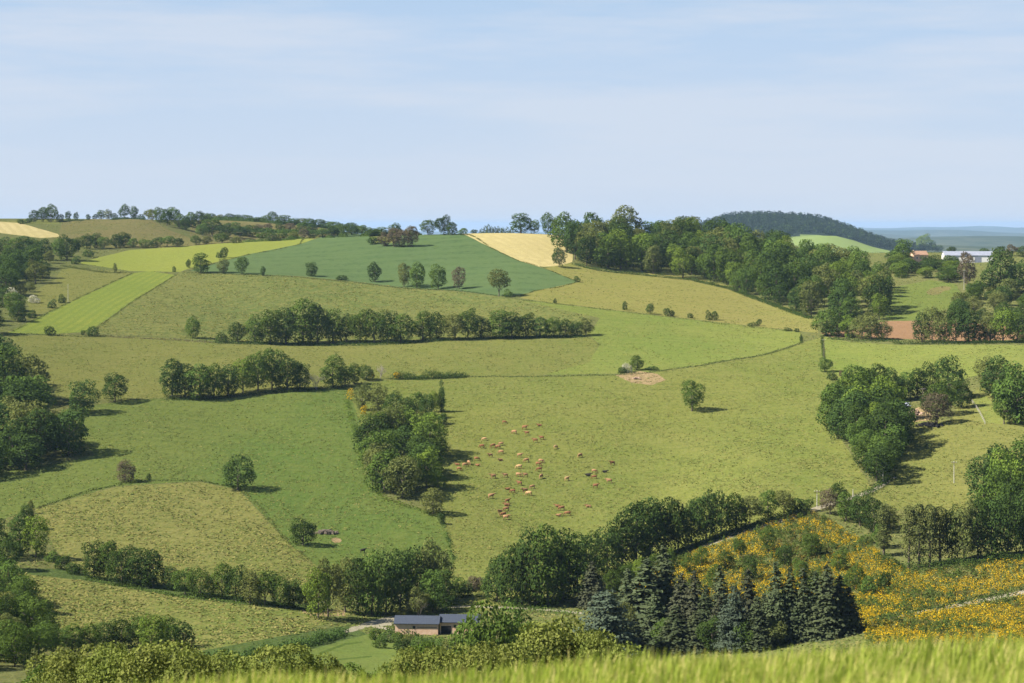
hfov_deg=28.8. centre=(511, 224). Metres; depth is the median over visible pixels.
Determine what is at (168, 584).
hedgerow tree
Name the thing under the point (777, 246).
woodland tree
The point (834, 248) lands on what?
woodland tree
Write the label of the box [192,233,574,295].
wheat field
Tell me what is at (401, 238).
field tree
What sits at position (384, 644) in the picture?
shrub
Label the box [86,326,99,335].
shrub
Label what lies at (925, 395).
copse tree
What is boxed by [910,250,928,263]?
village house
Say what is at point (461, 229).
shrub
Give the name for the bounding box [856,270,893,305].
woodland tree
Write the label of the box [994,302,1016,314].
village tree
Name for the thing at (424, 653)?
bush
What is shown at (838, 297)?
woodland tree
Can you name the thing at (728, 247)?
woodland tree
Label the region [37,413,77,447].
woodland tree
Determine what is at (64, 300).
shrub
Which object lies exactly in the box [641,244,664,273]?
woodland tree
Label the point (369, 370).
hedgerow tree
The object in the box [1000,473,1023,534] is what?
hedgerow tree
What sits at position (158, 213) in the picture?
hedgerow tree
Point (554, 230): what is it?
woodland tree
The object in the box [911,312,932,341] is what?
hedgerow tree
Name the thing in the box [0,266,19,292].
woodland tree
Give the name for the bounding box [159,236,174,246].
hedgerow tree
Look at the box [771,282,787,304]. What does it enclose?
woodland tree
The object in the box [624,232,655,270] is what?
woodland tree
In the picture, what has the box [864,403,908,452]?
copse tree
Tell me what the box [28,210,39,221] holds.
field tree
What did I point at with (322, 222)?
field tree
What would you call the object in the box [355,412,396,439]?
copse tree
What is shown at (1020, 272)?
village tree
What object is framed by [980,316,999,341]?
hedgerow tree
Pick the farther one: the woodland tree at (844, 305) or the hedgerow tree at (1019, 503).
the woodland tree at (844, 305)
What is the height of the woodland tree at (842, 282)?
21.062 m
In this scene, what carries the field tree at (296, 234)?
on the barley field at (167, 259)
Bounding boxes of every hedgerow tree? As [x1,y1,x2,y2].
[0,236,12,249]
[2,237,25,253]
[12,283,27,294]
[15,235,34,250]
[25,282,36,291]
[27,238,41,247]
[39,238,52,259]
[43,250,54,260]
[52,239,68,255]
[54,234,80,259]
[70,237,84,246]
[80,233,94,248]
[80,540,107,577]
[90,233,101,247]
[93,539,123,579]
[96,237,111,248]
[105,544,138,584]
[110,234,123,247]
[116,232,131,246]
[121,547,153,586]
[126,238,138,246]
[138,549,168,587]
[139,239,153,247]
[147,209,157,219]
[151,237,162,246]
[153,207,165,222]
[158,358,184,396]
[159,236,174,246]
[160,209,173,224]
[160,566,180,589]
[167,207,179,218]
[169,567,198,593]
[171,238,183,246]
[171,363,197,397]
[173,214,186,227]
[179,216,190,228]
[185,362,214,398]
[185,566,214,595]
[186,212,197,226]
[190,235,202,244]
[191,210,205,226]
[195,223,208,234]
[199,213,211,222]
[200,218,224,235]
[201,236,211,243]
[202,362,225,397]
[209,562,234,597]
[212,233,230,241]
[215,364,240,395]
[219,223,234,235]
[222,564,247,600]
[227,321,248,341]
[228,222,239,232]
[230,358,256,392]
[232,226,246,237]
[238,569,264,604]
[242,224,258,236]
[242,350,272,390]
[243,313,266,342]
[251,569,279,604]
[254,309,283,343]
[256,347,286,389]
[268,574,291,606]
[270,307,299,343]
[271,353,302,389]
[282,579,305,608]
[284,298,321,342]
[286,361,310,388]
[297,583,314,606]
[304,303,334,343]
[319,354,347,387]
[321,308,345,342]
[334,313,356,342]
[336,366,354,385]
[346,308,370,342]
[348,363,360,383]
[358,364,373,379]
[362,308,386,342]
[376,309,397,342]
[386,313,416,342]
[410,310,436,339]
[424,311,448,337]
[443,313,465,339]
[456,307,478,337]
[471,314,491,337]
[480,556,506,600]
[487,309,513,337]
[491,545,525,603]
[501,311,523,337]
[503,542,538,604]
[514,526,557,605]
[515,312,537,336]
[528,316,550,336]
[528,523,570,606]
[542,527,584,599]
[545,317,561,336]
[556,318,575,335]
[559,531,599,589]
[570,321,583,335]
[574,530,610,578]
[579,317,594,333]
[589,526,624,573]
[606,512,640,564]
[617,500,657,562]
[630,496,670,557]
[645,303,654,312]
[646,496,683,553]
[663,499,694,551]
[679,499,706,546]
[688,488,721,541]
[706,490,735,537]
[725,492,749,531]
[738,495,762,523]
[758,490,779,517]
[774,490,794,512]
[810,308,839,335]
[818,356,832,371]
[818,488,837,513]
[827,314,847,336]
[831,481,847,505]
[836,491,857,520]
[838,315,857,337]
[847,491,871,525]
[851,315,872,338]
[858,311,883,339]
[859,496,885,532]
[870,320,893,339]
[870,523,889,547]
[884,505,900,527]
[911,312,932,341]
[920,306,943,342]
[933,308,953,342]
[940,503,963,560]
[944,304,970,340]
[949,498,977,558]
[954,308,978,341]
[964,454,1005,501]
[964,498,992,559]
[970,319,989,341]
[973,494,1010,556]
[976,464,1011,523]
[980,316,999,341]
[980,443,1014,489]
[987,446,1023,500]
[988,307,1019,341]
[990,489,1023,555]
[1000,436,1023,499]
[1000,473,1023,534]
[1004,311,1023,341]
[1007,491,1023,553]
[1017,318,1023,339]
[1017,448,1023,481]
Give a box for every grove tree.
[0,518,11,551]
[0,536,24,567]
[0,555,12,581]
[0,558,25,589]
[0,591,18,620]
[0,594,20,633]
[0,613,20,653]
[0,619,34,661]
[0,623,34,666]
[6,513,34,554]
[6,574,34,593]
[6,590,26,609]
[6,617,26,645]
[12,575,39,601]
[12,594,58,629]
[20,503,34,530]
[20,605,40,627]
[21,514,50,557]
[26,620,55,655]
[36,612,60,638]
[40,623,62,650]
[59,623,86,649]
[77,623,102,650]
[91,621,119,647]
[107,617,136,647]
[124,615,149,647]
[135,613,170,644]
[155,615,180,646]
[301,567,331,617]
[310,557,344,616]
[330,555,357,611]
[342,556,374,615]
[355,550,390,616]
[367,550,402,614]
[382,548,418,609]
[398,545,430,603]
[405,586,429,612]
[408,537,439,592]
[418,542,455,597]
[419,569,445,611]
[432,589,454,612]
[434,570,459,605]
[447,610,491,672]
[459,599,524,655]
[490,598,541,665]
[608,602,636,630]
[650,617,671,649]
[695,615,725,652]
[727,619,755,652]
[762,617,787,644]
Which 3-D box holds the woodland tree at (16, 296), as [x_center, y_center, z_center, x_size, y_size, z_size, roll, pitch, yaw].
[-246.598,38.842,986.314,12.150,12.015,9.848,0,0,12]
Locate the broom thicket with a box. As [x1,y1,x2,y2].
[604,507,1023,647]
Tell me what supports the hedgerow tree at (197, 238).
on the rough field at (223, 222)
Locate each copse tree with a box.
[351,417,390,451]
[352,384,370,409]
[352,430,399,471]
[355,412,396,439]
[361,442,395,476]
[363,448,389,485]
[363,448,401,491]
[366,382,387,410]
[373,401,409,440]
[380,456,422,497]
[382,390,403,411]
[384,429,403,450]
[385,439,408,463]
[389,453,429,490]
[393,405,416,441]
[393,426,418,453]
[393,449,405,461]
[396,397,416,414]
[399,415,425,445]
[406,434,429,455]
[407,446,442,487]
[409,412,447,447]
[410,391,426,415]
[410,422,448,455]
[410,442,446,477]
[410,445,434,461]
[417,393,434,414]
[419,488,446,514]
[421,411,438,423]
[428,391,440,410]
[428,470,447,489]
[437,387,444,410]
[815,383,849,430]
[821,381,849,411]
[825,405,845,439]
[827,390,869,440]
[828,378,852,408]
[828,385,855,402]
[836,389,878,422]
[838,371,869,388]
[838,403,868,444]
[839,364,873,385]
[839,385,865,402]
[841,385,881,422]
[845,418,873,447]
[848,429,880,457]
[851,436,874,471]
[852,415,878,447]
[853,372,891,393]
[858,368,878,380]
[862,443,895,481]
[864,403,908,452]
[865,401,886,427]
[866,385,905,427]
[866,434,896,476]
[867,363,891,385]
[869,374,907,409]
[875,398,916,449]
[877,437,903,470]
[878,423,908,458]
[882,367,905,398]
[884,402,917,439]
[898,372,916,399]
[907,367,927,397]
[918,361,941,393]
[919,391,932,410]
[920,392,953,423]
[926,380,957,409]
[933,354,967,398]
[951,379,974,407]
[972,355,996,387]
[979,355,1008,395]
[991,360,1023,424]
[991,364,1021,410]
[992,395,1017,423]
[1012,370,1023,418]
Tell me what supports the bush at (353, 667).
on the terrain at (12, 673)
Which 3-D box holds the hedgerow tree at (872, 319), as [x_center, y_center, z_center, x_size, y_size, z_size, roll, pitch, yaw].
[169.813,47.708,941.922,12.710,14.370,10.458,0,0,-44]
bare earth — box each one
[301,610,344,615]
[331,538,341,542]
[616,371,664,384]
[906,407,931,421]
[926,286,950,294]
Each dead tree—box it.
[303,373,323,389]
[377,365,386,378]
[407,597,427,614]
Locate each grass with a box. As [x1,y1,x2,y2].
[59,219,944,293]
[304,371,929,615]
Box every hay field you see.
[0,222,58,237]
[464,233,572,266]
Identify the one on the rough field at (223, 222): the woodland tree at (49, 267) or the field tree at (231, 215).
the field tree at (231, 215)
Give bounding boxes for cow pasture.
[345,337,870,598]
[822,336,1023,389]
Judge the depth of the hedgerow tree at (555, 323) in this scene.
948.15 m
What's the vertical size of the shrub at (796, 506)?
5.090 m
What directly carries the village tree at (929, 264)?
on the terrain at (12, 673)
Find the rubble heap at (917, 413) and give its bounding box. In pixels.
[910,409,922,414]
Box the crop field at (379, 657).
[260,634,401,677]
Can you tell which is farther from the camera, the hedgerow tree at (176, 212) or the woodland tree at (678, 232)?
the hedgerow tree at (176, 212)
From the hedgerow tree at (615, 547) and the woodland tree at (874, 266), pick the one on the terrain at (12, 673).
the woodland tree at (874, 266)
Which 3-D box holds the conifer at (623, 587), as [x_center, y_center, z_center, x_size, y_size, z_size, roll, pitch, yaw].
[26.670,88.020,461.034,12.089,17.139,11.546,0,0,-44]
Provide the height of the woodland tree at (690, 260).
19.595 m
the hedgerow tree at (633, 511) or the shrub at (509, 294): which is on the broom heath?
the hedgerow tree at (633, 511)
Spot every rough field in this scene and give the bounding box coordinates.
[0,219,58,223]
[0,330,29,351]
[59,219,194,247]
[190,220,332,244]
[371,236,398,242]
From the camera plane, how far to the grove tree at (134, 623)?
416.37 m
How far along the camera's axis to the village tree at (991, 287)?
1117.26 m
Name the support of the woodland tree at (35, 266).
on the terrain at (12, 673)
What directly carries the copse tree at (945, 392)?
on the terrain at (12, 673)
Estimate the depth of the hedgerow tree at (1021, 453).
583.37 m
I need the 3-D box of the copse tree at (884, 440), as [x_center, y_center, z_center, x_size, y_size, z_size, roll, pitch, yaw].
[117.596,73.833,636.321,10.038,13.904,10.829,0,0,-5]
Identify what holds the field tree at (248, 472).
on the green meadow at (169, 450)
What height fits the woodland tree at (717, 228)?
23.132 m
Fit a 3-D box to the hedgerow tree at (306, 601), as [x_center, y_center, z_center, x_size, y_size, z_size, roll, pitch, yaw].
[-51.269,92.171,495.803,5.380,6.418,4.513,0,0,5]
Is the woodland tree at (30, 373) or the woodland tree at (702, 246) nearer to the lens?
the woodland tree at (30, 373)
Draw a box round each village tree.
[884,250,902,258]
[884,259,901,271]
[887,253,906,262]
[889,261,909,274]
[891,238,914,260]
[902,259,923,272]
[915,233,934,250]
[916,266,933,277]
[919,254,941,268]
[922,258,938,270]
[934,267,953,279]
[936,257,958,270]
[938,270,957,281]
[942,260,962,268]
[943,255,960,262]
[946,265,963,277]
[949,299,970,312]
[951,291,968,303]
[956,250,977,285]
[964,296,983,313]
[965,287,983,299]
[966,280,986,298]
[976,308,988,320]
[980,246,1016,290]
[981,311,995,324]
[983,289,995,301]
[985,282,1001,291]
[985,293,1005,308]
[991,290,1008,303]
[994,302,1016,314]
[995,284,1014,304]
[997,278,1020,299]
[1004,307,1023,323]
[1005,244,1018,253]
[1005,259,1023,291]
[1008,277,1023,292]
[1014,303,1023,314]
[1016,296,1023,306]
[1017,246,1023,256]
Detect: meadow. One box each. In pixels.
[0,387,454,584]
[521,263,817,332]
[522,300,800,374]
[789,234,889,252]
[851,387,1023,517]
[884,280,963,319]
[974,395,1008,423]
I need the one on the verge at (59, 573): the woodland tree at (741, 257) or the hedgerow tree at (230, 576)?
the hedgerow tree at (230, 576)
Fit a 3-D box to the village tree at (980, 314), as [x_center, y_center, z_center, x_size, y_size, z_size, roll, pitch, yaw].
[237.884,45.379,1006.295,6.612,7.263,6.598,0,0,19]
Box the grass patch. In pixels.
[447,598,499,611]
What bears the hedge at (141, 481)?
on the green meadow at (169, 450)
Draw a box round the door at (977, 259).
[975,257,980,262]
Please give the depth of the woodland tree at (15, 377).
754.48 m
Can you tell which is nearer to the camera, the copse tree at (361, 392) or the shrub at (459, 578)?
the shrub at (459, 578)
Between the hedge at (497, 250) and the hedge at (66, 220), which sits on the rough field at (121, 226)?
the hedge at (66, 220)
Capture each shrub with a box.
[18,314,26,321]
[24,218,31,222]
[26,310,37,317]
[27,295,40,302]
[28,500,34,509]
[43,551,58,562]
[44,326,56,334]
[47,299,56,307]
[54,556,69,568]
[57,294,66,302]
[64,562,79,574]
[71,256,80,263]
[74,564,83,573]
[82,250,94,256]
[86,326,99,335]
[173,621,195,646]
[215,332,228,340]
[229,236,240,242]
[336,275,347,279]
[366,237,382,243]
[368,628,382,639]
[371,637,387,648]
[378,630,395,642]
[392,631,407,641]
[393,639,410,651]
[394,608,406,614]
[400,633,414,646]
[410,636,425,648]
[416,639,433,653]
[435,637,451,649]
[437,513,445,523]
[439,413,446,423]
[442,638,458,651]
[451,577,465,591]
[456,588,472,597]
[457,228,467,234]
[458,580,473,591]
[466,576,479,589]
[473,577,483,588]
[503,289,512,296]
[618,367,626,372]
[622,301,627,309]
[622,363,632,371]
[645,366,658,369]
[663,308,670,315]
[705,311,712,319]
[712,310,718,319]
[786,497,804,512]
[798,497,813,510]
[827,371,837,379]
[859,533,873,543]
[860,575,875,596]
[876,571,890,589]
[894,270,908,277]
[946,246,956,250]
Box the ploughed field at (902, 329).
[824,321,1023,340]
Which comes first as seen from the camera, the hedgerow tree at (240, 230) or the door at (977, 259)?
the door at (977, 259)
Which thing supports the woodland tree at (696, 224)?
on the terrain at (12, 673)
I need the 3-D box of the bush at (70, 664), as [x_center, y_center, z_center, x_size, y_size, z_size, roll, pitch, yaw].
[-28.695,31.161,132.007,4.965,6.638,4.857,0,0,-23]
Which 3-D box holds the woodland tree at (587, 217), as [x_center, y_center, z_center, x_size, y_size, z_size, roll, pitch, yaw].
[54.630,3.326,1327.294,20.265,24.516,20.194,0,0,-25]
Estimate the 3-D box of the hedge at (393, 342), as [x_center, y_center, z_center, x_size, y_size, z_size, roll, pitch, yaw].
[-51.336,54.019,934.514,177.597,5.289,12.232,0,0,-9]
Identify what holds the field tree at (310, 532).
on the green meadow at (169, 450)
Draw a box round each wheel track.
[318,642,361,654]
[326,656,371,661]
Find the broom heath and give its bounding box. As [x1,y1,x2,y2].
[599,512,1023,651]
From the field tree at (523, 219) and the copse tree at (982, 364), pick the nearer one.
the copse tree at (982, 364)
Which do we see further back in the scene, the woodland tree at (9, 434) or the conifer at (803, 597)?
the woodland tree at (9, 434)
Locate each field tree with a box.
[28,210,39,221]
[36,207,48,220]
[45,204,58,221]
[56,214,63,221]
[65,211,71,218]
[67,379,101,412]
[96,210,104,218]
[101,372,128,401]
[104,209,111,218]
[109,213,118,218]
[112,263,117,271]
[116,459,136,482]
[117,205,129,217]
[129,206,138,218]
[184,315,200,337]
[185,259,190,267]
[191,252,211,272]
[215,258,229,272]
[220,247,227,257]
[222,453,256,489]
[223,213,235,217]
[234,256,248,273]
[256,232,267,237]
[259,215,272,219]
[260,266,265,275]
[263,223,272,228]
[265,232,278,240]
[268,211,277,220]
[274,223,285,229]
[276,215,291,221]
[276,231,288,239]
[284,223,295,228]
[288,218,300,224]
[288,517,316,544]
[289,231,299,238]
[296,223,305,229]
[299,229,309,237]
[303,218,314,222]
[305,224,317,230]
[305,262,317,275]
[308,230,318,237]
[311,219,325,224]
[317,228,328,236]
[325,221,340,225]
[327,226,338,235]
[334,225,346,234]
[341,222,358,231]
[346,224,359,234]
[357,225,366,233]
[366,228,379,235]
[367,261,381,281]
[374,227,387,234]
[377,232,392,245]
[386,227,401,245]
[387,222,402,236]
[395,230,412,246]
[398,263,411,284]
[404,226,419,245]
[409,261,424,287]
[419,220,434,234]
[428,264,447,288]
[434,215,451,234]
[446,222,457,234]
[451,267,465,286]
[487,268,511,295]
[509,213,531,232]
[527,220,540,232]
[540,212,554,233]
[551,248,567,265]
[629,355,644,369]
[681,380,705,410]
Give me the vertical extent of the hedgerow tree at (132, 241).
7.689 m
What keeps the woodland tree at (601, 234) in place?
on the terrain at (12, 673)
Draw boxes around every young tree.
[603,569,621,591]
[617,561,634,583]
[631,557,646,574]
[648,553,660,571]
[659,548,676,565]
[680,553,699,574]
[693,546,708,565]
[707,564,722,589]
[717,549,734,569]
[733,538,747,555]
[742,556,757,577]
[758,525,776,551]
[775,542,793,564]
[792,558,809,577]
[801,533,823,555]
[830,549,849,569]
[843,563,865,589]
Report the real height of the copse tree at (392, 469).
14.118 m
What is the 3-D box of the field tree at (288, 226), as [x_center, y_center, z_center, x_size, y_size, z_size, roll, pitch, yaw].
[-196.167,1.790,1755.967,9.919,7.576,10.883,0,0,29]
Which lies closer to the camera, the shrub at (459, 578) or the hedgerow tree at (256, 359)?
the shrub at (459, 578)
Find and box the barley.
[5,629,1023,682]
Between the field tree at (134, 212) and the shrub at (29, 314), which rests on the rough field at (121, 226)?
the field tree at (134, 212)
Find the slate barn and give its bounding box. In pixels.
[393,614,479,634]
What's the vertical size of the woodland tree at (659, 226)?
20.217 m
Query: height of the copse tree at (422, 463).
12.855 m
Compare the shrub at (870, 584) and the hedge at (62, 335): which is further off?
the hedge at (62, 335)
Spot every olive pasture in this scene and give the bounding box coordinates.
[10,334,597,399]
[28,268,129,316]
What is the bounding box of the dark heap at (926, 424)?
[910,422,944,427]
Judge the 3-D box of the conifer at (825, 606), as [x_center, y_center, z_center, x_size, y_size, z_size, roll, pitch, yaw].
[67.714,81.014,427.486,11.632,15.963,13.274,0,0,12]
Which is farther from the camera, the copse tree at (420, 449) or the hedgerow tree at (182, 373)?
the hedgerow tree at (182, 373)
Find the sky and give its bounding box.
[0,0,1023,231]
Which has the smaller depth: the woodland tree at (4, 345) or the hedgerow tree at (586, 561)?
the hedgerow tree at (586, 561)
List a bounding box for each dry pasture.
[22,574,328,650]
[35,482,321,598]
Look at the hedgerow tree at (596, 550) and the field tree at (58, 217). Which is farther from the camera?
the field tree at (58, 217)
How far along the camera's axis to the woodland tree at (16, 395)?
735.89 m
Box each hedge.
[12,273,132,331]
[20,333,105,336]
[36,478,232,508]
[58,218,83,221]
[62,264,125,272]
[84,576,301,608]
[94,275,175,329]
[109,335,211,342]
[110,216,146,219]
[160,385,346,400]
[186,272,497,295]
[187,238,307,270]
[204,216,330,228]
[205,627,348,660]
[210,225,348,234]
[213,333,583,345]
[240,489,310,561]
[243,234,333,241]
[331,223,421,236]
[344,399,424,511]
[379,625,423,637]
[390,367,469,379]
[439,379,445,411]
[439,512,458,560]
[464,233,543,267]
[464,372,638,376]
[494,508,807,608]
[498,605,580,614]
[521,271,576,295]
[521,299,793,330]
[571,262,813,318]
[642,336,802,373]
[820,336,825,357]
[827,336,899,341]
[864,470,895,496]
[871,547,1023,571]
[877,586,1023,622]
[892,337,1023,344]
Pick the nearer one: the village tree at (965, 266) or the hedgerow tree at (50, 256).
the village tree at (965, 266)
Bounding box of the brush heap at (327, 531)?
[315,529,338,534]
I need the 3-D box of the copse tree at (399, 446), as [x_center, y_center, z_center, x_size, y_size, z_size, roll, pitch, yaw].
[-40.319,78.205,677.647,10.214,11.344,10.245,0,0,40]
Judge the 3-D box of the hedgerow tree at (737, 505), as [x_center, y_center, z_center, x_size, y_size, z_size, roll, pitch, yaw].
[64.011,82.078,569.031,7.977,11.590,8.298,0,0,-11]
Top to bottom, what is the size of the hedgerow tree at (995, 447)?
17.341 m
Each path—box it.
[346,614,428,631]
[371,625,394,630]
[441,605,581,613]
[701,477,895,546]
[889,590,1023,618]
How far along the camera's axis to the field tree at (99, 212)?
1780.76 m
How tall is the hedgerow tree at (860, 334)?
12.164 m
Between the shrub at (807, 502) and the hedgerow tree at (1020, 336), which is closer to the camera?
the shrub at (807, 502)
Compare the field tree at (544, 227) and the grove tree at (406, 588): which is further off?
the field tree at (544, 227)
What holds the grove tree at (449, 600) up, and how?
on the terrain at (12, 673)
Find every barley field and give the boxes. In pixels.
[9,271,173,333]
[80,237,318,271]
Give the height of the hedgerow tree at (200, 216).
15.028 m
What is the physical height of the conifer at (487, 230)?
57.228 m
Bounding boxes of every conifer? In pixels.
[485,225,491,232]
[570,561,612,608]
[573,589,649,661]
[616,568,642,622]
[623,558,672,643]
[627,617,652,656]
[639,592,668,651]
[646,605,694,657]
[651,544,680,616]
[665,573,691,619]
[676,611,715,655]
[679,571,705,622]
[692,585,714,622]
[703,596,728,650]
[706,565,732,626]
[711,586,751,653]
[738,568,758,622]
[740,596,778,652]
[758,593,767,623]
[761,561,794,646]
[775,567,806,643]
[785,568,817,643]
[797,571,826,640]
[802,565,851,642]
[830,575,861,636]
[843,587,866,632]
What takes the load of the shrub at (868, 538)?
on the broom heath
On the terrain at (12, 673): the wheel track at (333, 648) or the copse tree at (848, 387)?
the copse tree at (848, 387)
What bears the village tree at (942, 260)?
on the terrain at (12, 673)
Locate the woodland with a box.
[700,210,938,250]
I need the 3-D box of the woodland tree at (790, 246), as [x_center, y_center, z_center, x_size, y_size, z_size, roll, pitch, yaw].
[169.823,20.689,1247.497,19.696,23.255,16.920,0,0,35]
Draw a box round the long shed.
[941,251,992,262]
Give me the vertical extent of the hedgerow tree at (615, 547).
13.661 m
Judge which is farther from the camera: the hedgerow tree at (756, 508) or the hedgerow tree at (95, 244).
the hedgerow tree at (95, 244)
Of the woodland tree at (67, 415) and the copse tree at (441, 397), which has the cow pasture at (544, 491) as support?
the copse tree at (441, 397)
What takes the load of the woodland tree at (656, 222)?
on the terrain at (12, 673)
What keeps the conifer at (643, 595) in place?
on the broom heath
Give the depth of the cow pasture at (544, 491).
714.64 m
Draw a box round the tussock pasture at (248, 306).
[91,272,589,343]
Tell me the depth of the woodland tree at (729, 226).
1430.38 m
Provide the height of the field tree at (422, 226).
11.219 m
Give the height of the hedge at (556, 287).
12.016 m
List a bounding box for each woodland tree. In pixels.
[0,247,19,260]
[0,256,12,281]
[0,260,23,283]
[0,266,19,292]
[0,268,17,284]
[0,287,12,306]
[0,334,13,348]
[0,343,29,373]
[0,345,25,372]
[0,352,27,384]
[0,377,14,414]
[0,378,51,432]
[0,395,26,440]
[0,399,52,455]
[0,403,16,445]
[0,419,32,465]
[0,439,9,472]
[1,352,50,387]
[1,374,28,400]
[2,384,31,407]
[3,291,26,312]
[3,292,20,310]
[3,433,45,470]
[7,249,29,275]
[8,302,26,320]
[8,407,66,459]
[13,375,58,409]
[15,409,39,445]
[17,262,33,280]
[21,365,40,382]
[23,242,43,264]
[23,247,42,268]
[25,259,46,283]
[37,259,52,278]
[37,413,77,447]
[44,403,90,456]
[547,211,582,252]
[562,221,584,258]
[574,225,605,263]
[576,235,596,264]
[577,222,596,255]
[581,212,604,230]
[588,232,607,260]
[589,220,609,237]
[592,234,624,269]
[603,213,628,233]
[605,215,633,238]
[605,228,638,268]
[608,222,636,253]
[614,205,643,233]
[618,235,637,265]
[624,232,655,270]
[632,228,646,244]
[638,233,656,261]
[640,221,655,233]
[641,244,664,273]
[644,233,669,269]
[651,221,671,236]
[652,220,662,232]
[655,229,687,266]
[656,221,681,244]
[666,243,683,271]
[669,235,686,247]
[669,247,695,277]
[672,215,699,237]
[672,225,685,244]
[678,216,700,238]
[680,231,697,244]
[683,248,702,274]
[684,216,702,233]
[686,246,702,268]
[688,236,704,248]
[694,230,705,239]
[694,233,727,252]
[695,254,712,276]
[699,230,728,252]
[700,216,730,239]
[701,244,727,280]
[703,247,719,270]
[713,245,741,277]
[714,226,737,240]
[714,246,742,284]
[718,220,740,235]
[722,237,740,253]
[723,223,751,248]
[724,261,745,286]
[729,268,750,290]
[732,248,745,261]
[736,232,763,251]
[737,265,757,293]
[740,242,764,254]
[740,248,763,284]
[740,253,756,275]
[749,256,771,290]
[752,229,764,246]
[752,250,781,277]
[755,274,773,298]
[758,261,789,301]
[761,240,789,268]
[762,246,786,274]
[763,233,782,250]
[764,229,781,238]
[764,230,791,242]
[770,240,799,262]
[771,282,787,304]
[774,242,792,261]
[775,258,812,297]
[778,235,791,242]
[784,239,798,254]
[784,255,798,275]
[786,288,802,310]
[789,263,811,282]
[793,276,821,313]
[794,239,819,258]
[796,243,818,263]
[796,253,821,273]
[797,280,824,315]
[801,259,823,283]
[806,249,822,273]
[809,245,836,264]
[809,274,828,301]
[811,264,839,297]
[815,243,831,262]
[821,243,850,273]
[822,251,846,277]
[826,257,849,283]
[827,286,855,318]
[829,277,855,314]
[833,279,854,306]
[838,296,862,317]
[842,271,859,298]
[843,245,868,277]
[844,254,866,272]
[846,250,871,270]
[848,269,863,295]
[851,260,871,282]
[853,260,870,276]
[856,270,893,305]
[859,270,876,297]
[860,277,882,301]
[863,275,892,312]
[871,261,885,277]
[871,264,891,277]
[871,293,888,319]
[875,265,890,280]
[881,274,895,295]
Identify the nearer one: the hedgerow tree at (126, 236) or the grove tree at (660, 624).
the grove tree at (660, 624)
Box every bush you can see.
[16,663,61,682]
[24,653,83,682]
[43,643,109,682]
[74,640,129,682]
[88,641,171,682]
[114,643,184,682]
[130,639,214,682]
[159,648,236,682]
[190,648,264,682]
[231,652,268,679]
[248,644,312,680]
[263,642,326,680]
[293,652,346,680]
[326,662,375,681]
[346,388,353,399]
[365,660,403,682]
[376,646,431,682]
[397,640,445,677]
[406,645,458,681]
[419,642,483,679]
[442,638,503,676]
[461,643,529,680]
[491,633,564,673]
[515,620,580,671]
[529,612,602,670]
[546,627,620,668]
[577,637,644,667]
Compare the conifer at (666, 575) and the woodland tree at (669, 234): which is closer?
the conifer at (666, 575)
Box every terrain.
[0,219,1023,682]
[363,222,1023,252]
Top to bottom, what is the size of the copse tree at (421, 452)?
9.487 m
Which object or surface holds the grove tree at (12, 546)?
on the terrain at (12, 673)
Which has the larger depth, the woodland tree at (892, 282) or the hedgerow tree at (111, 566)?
the woodland tree at (892, 282)
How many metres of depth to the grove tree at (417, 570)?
510.78 m
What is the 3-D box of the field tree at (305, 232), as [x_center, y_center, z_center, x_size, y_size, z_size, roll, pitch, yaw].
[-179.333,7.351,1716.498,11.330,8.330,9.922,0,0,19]
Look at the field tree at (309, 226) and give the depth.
1756.79 m
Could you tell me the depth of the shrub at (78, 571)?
514.08 m
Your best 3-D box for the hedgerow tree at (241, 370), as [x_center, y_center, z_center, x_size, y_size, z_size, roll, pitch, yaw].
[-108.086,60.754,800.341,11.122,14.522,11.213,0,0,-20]
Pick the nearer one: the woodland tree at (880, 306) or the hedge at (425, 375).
the hedge at (425, 375)
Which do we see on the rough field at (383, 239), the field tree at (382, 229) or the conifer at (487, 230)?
the field tree at (382, 229)
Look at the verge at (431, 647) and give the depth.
455.57 m
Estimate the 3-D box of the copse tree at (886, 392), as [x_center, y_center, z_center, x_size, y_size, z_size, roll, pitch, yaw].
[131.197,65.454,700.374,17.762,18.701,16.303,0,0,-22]
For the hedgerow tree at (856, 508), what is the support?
on the terrain at (12, 673)
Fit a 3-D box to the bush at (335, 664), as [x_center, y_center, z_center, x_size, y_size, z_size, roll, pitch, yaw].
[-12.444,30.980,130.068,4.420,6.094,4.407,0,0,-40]
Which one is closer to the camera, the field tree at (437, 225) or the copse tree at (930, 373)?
the copse tree at (930, 373)
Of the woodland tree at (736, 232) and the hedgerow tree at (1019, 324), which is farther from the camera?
the woodland tree at (736, 232)
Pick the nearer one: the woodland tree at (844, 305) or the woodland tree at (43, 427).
the woodland tree at (43, 427)
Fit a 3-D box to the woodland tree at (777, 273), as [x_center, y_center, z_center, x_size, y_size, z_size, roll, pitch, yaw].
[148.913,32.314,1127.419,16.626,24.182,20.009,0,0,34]
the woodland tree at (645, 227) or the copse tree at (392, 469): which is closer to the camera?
the copse tree at (392, 469)
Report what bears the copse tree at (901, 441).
on the terrain at (12, 673)
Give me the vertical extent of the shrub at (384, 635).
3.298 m
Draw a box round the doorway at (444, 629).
[441,626,450,633]
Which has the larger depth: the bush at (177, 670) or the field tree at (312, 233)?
the field tree at (312, 233)
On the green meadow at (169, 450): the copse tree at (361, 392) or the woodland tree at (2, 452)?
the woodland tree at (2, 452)
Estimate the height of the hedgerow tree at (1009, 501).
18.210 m
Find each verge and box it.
[17,568,319,608]
[198,626,366,665]
[390,635,511,668]
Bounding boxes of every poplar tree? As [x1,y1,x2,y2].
[875,503,891,555]
[900,505,917,567]
[911,503,926,567]
[922,504,937,566]
[932,506,948,564]

